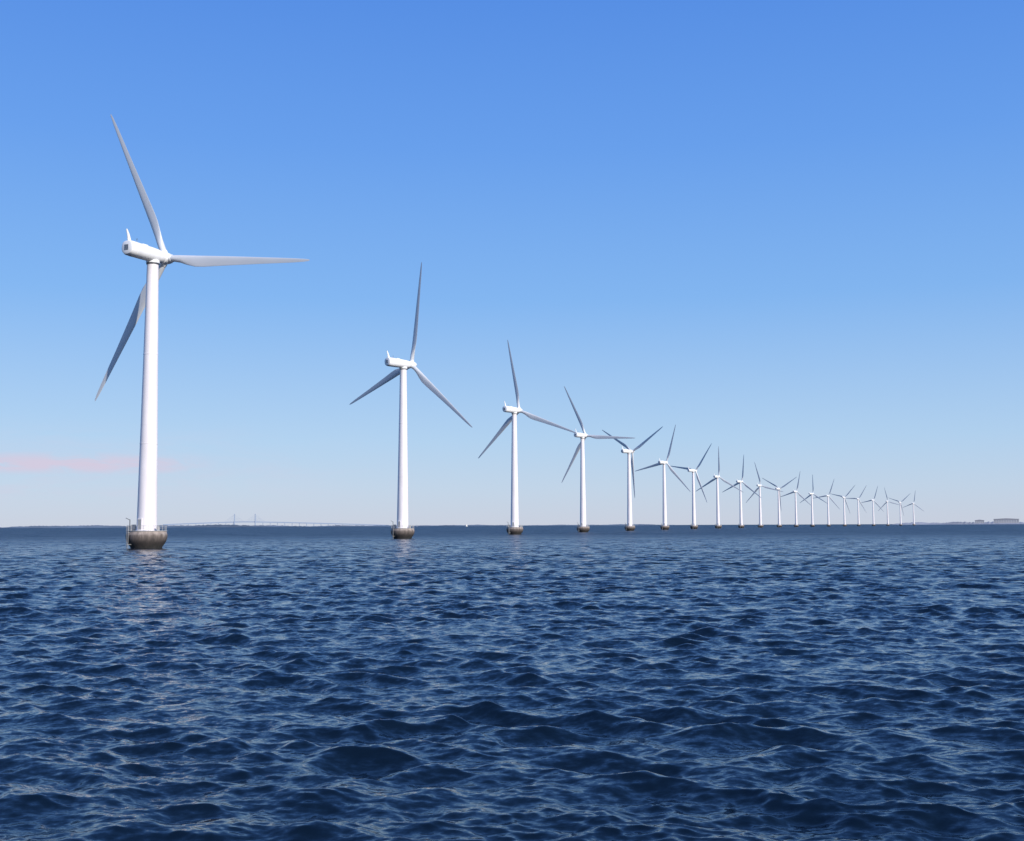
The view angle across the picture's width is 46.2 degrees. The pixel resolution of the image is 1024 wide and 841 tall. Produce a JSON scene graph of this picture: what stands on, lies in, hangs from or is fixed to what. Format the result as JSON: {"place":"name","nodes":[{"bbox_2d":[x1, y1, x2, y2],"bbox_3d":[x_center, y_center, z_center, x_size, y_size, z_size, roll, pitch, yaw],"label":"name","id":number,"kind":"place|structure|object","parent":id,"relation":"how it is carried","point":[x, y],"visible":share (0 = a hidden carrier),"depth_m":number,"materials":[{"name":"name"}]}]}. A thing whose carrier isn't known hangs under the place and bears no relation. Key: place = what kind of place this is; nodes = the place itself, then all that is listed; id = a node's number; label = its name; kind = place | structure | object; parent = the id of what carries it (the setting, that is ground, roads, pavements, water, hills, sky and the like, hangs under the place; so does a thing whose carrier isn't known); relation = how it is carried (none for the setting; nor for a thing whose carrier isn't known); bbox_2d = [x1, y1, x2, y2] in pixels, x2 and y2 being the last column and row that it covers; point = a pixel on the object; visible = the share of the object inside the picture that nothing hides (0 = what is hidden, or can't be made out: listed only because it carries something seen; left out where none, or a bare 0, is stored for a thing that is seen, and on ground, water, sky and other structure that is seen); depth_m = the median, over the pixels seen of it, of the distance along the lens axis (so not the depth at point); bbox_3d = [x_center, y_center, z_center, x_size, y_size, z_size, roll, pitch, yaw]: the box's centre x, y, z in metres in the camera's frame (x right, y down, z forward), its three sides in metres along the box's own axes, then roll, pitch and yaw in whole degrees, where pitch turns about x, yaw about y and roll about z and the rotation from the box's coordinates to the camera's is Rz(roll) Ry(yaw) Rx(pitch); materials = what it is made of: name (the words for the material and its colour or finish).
{"place":"outdoors","nodes":[
{"label":"outdoors","id":0,"kind":"place"},
{"bbox_2d":[0,524,396,527],"bbox_3d":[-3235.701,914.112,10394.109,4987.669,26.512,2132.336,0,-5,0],"label":"distant shore","id":1,"kind":"structure","parent":0,"point":[105,526],"depth_m":10725.57,"materials":[{"name":"grey"}]},
{"bbox_2d":[0,524,1023,840],"bbox_3d":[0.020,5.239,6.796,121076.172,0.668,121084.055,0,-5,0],"label":"sea","id":2,"kind":"structure","parent":0,"point":[832,682],"depth_m":35.13,"materials":[{"name":"blue liquid"}]},
{"bbox_2d":[95,114,308,548],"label":"wind turbine","id":3,"kind":"object","parent":2,"relation":"in","point":[144,533],"visible":0.98,"depth_m":259.46,"materials":[{"name":"metal"}]},
{"bbox_2d":[163,514,379,525],"bbox_3d":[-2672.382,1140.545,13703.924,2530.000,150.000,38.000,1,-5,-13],"label":"cable stayed bridge","id":4,"kind":"structure","parent":2,"relation":"on","point":[256,521],"depth_m":13641.91,"materials":[{"name":"concrete"}]},
{"bbox_2d":[349,262,471,538],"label":"wind turbine","id":5,"kind":"object","parent":2,"relation":"in","point":[403,529],"visible":0.98,"depth_m":437.63,"materials":[{"name":"metal"}]},
{"bbox_2d":[479,340,575,534],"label":"wind turbine","id":6,"kind":"object","parent":2,"relation":"in","point":[514,529],"visible":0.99,"depth_m":615.99,"materials":[{"name":"metal"}]},
{"bbox_2d":[562,386,632,531],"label":"wind turbine","id":7,"kind":"object","parent":2,"relation":"in","point":[583,527],"visible":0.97,"depth_m":793.38,"materials":[{"name":"metal"}]},
{"bbox_2d":[602,426,662,530],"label":"wind turbine","id":8,"kind":"object","parent":2,"relation":"in","point":[630,465],"visible":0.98,"depth_m":968.21,"materials":[{"name":"metal"}]},
{"bbox_2d":[636,425,689,529],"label":"wind turbine","id":9,"kind":"object","parent":2,"relation":"in","point":[664,526],"visible":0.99,"depth_m":1142.67,"materials":[{"name":"metal"}]},
{"bbox_2d":[671,443,711,528],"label":"wind turbine","id":10,"kind":"object","parent":2,"relation":"in","point":[693,524],"visible":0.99,"depth_m":1315.64,"materials":[{"name":"metal"}]},
{"bbox_2d":[697,446,742,527],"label":"wind turbine","id":11,"kind":"object","parent":2,"relation":"in","point":[717,524],"visible":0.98,"depth_m":1488.68,"materials":[{"name":"metal"}]},
{"bbox_2d":[723,456,760,527],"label":"wind turbine","id":12,"kind":"object","parent":2,"relation":"in","point":[741,524],"visible":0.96,"depth_m":1659.43,"materials":[{"name":"metal"}]},
{"bbox_2d":[747,462,782,527],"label":"wind turbine","id":13,"kind":"object","parent":2,"relation":"in","point":[760,524],"visible":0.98,"depth_m":1829.19,"materials":[{"name":"metal"}]},
{"bbox_2d":[764,478,794,526],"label":"wind turbine","id":14,"kind":"object","parent":2,"relation":"in","point":[779,524],"visible":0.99,"depth_m":1997.76,"materials":[{"name":"metal"}]},
{"bbox_2d":[781,474,807,526],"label":"wind turbine","id":15,"kind":"object","parent":2,"relation":"in","point":[795,524],"visible":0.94,"depth_m":2165.90,"materials":[{"name":"metal"}]},
{"bbox_2d":[800,474,827,526],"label":"wind turbine","id":16,"kind":"object","parent":2,"relation":"in","point":[812,524],"visible":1,"depth_m":2332.47,"materials":[{"name":"metal"}]},
{"bbox_2d":[816,481,838,525],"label":"wind turbine","id":17,"kind":"object","parent":2,"relation":"in","point":[828,496],"visible":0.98,"depth_m":2497.77,"materials":[{"name":"metal"}]},
{"bbox_2d":[833,488,852,525],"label":"wind turbine","id":18,"kind":"object","parent":2,"relation":"in","point":[844,499],"visible":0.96,"depth_m":2660.27,"materials":[{"name":"metal"}]},
{"bbox_2d":[846,485,866,525],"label":"wind turbine","id":19,"kind":"object","parent":2,"relation":"in","point":[858,524],"visible":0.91,"depth_m":2822.13,"materials":[{"name":"metal"}]},
{"bbox_2d":[861,486,883,525],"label":"wind turbine","id":20,"kind":"object","parent":2,"relation":"in","point":[872,500],"visible":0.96,"depth_m":2981.22,"materials":[{"name":"metal"}]},
{"bbox_2d":[878,488,901,525],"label":"wind turbine","id":21,"kind":"object","parent":2,"relation":"in","point":[887,524],"visible":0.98,"depth_m":3139.36,"materials":[{"name":"metal"}]},
{"bbox_2d":[890,497,906,525],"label":"wind turbine","id":22,"kind":"object","parent":2,"relation":"in","point":[900,524],"visible":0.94,"depth_m":3298.11,"materials":[{"name":"metal"}]},
{"bbox_2d":[905,496,921,525],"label":"wind turbine","id":23,"kind":"object","parent":2,"relation":"in","point":[913,524],"visible":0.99,"depth_m":3452.83,"materials":[{"name":"metal"}]},
{"bbox_2d":[0,0,1023,527],"label":"sky","id":24,"kind":"structure","parent":0,"point":[786,236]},
{"bbox_2d":[420,524,654,525],"bbox_3d":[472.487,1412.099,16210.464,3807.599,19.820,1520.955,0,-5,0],"label":"distant shore","id":25,"kind":"structure","parent":0,"point":[530,525],"depth_m":15719.42,"materials":[{"name":"grey"}]},
{"bbox_2d":[892,521,1023,524],"bbox_3d":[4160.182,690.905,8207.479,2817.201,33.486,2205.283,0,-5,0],"label":"distant shore","id":26,"kind":"structure","parent":0,"point":[924,523],"depth_m":8683.65,"materials":[{"name":"grey"}]},
{"bbox_2d":[994,518,1018,522],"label":"harbour warehouse","id":27,"kind":"structure","parent":26,"relation":"on","point":[1006,520],"depth_m":8176.09,"materials":[{"name":"white"}]}
]}

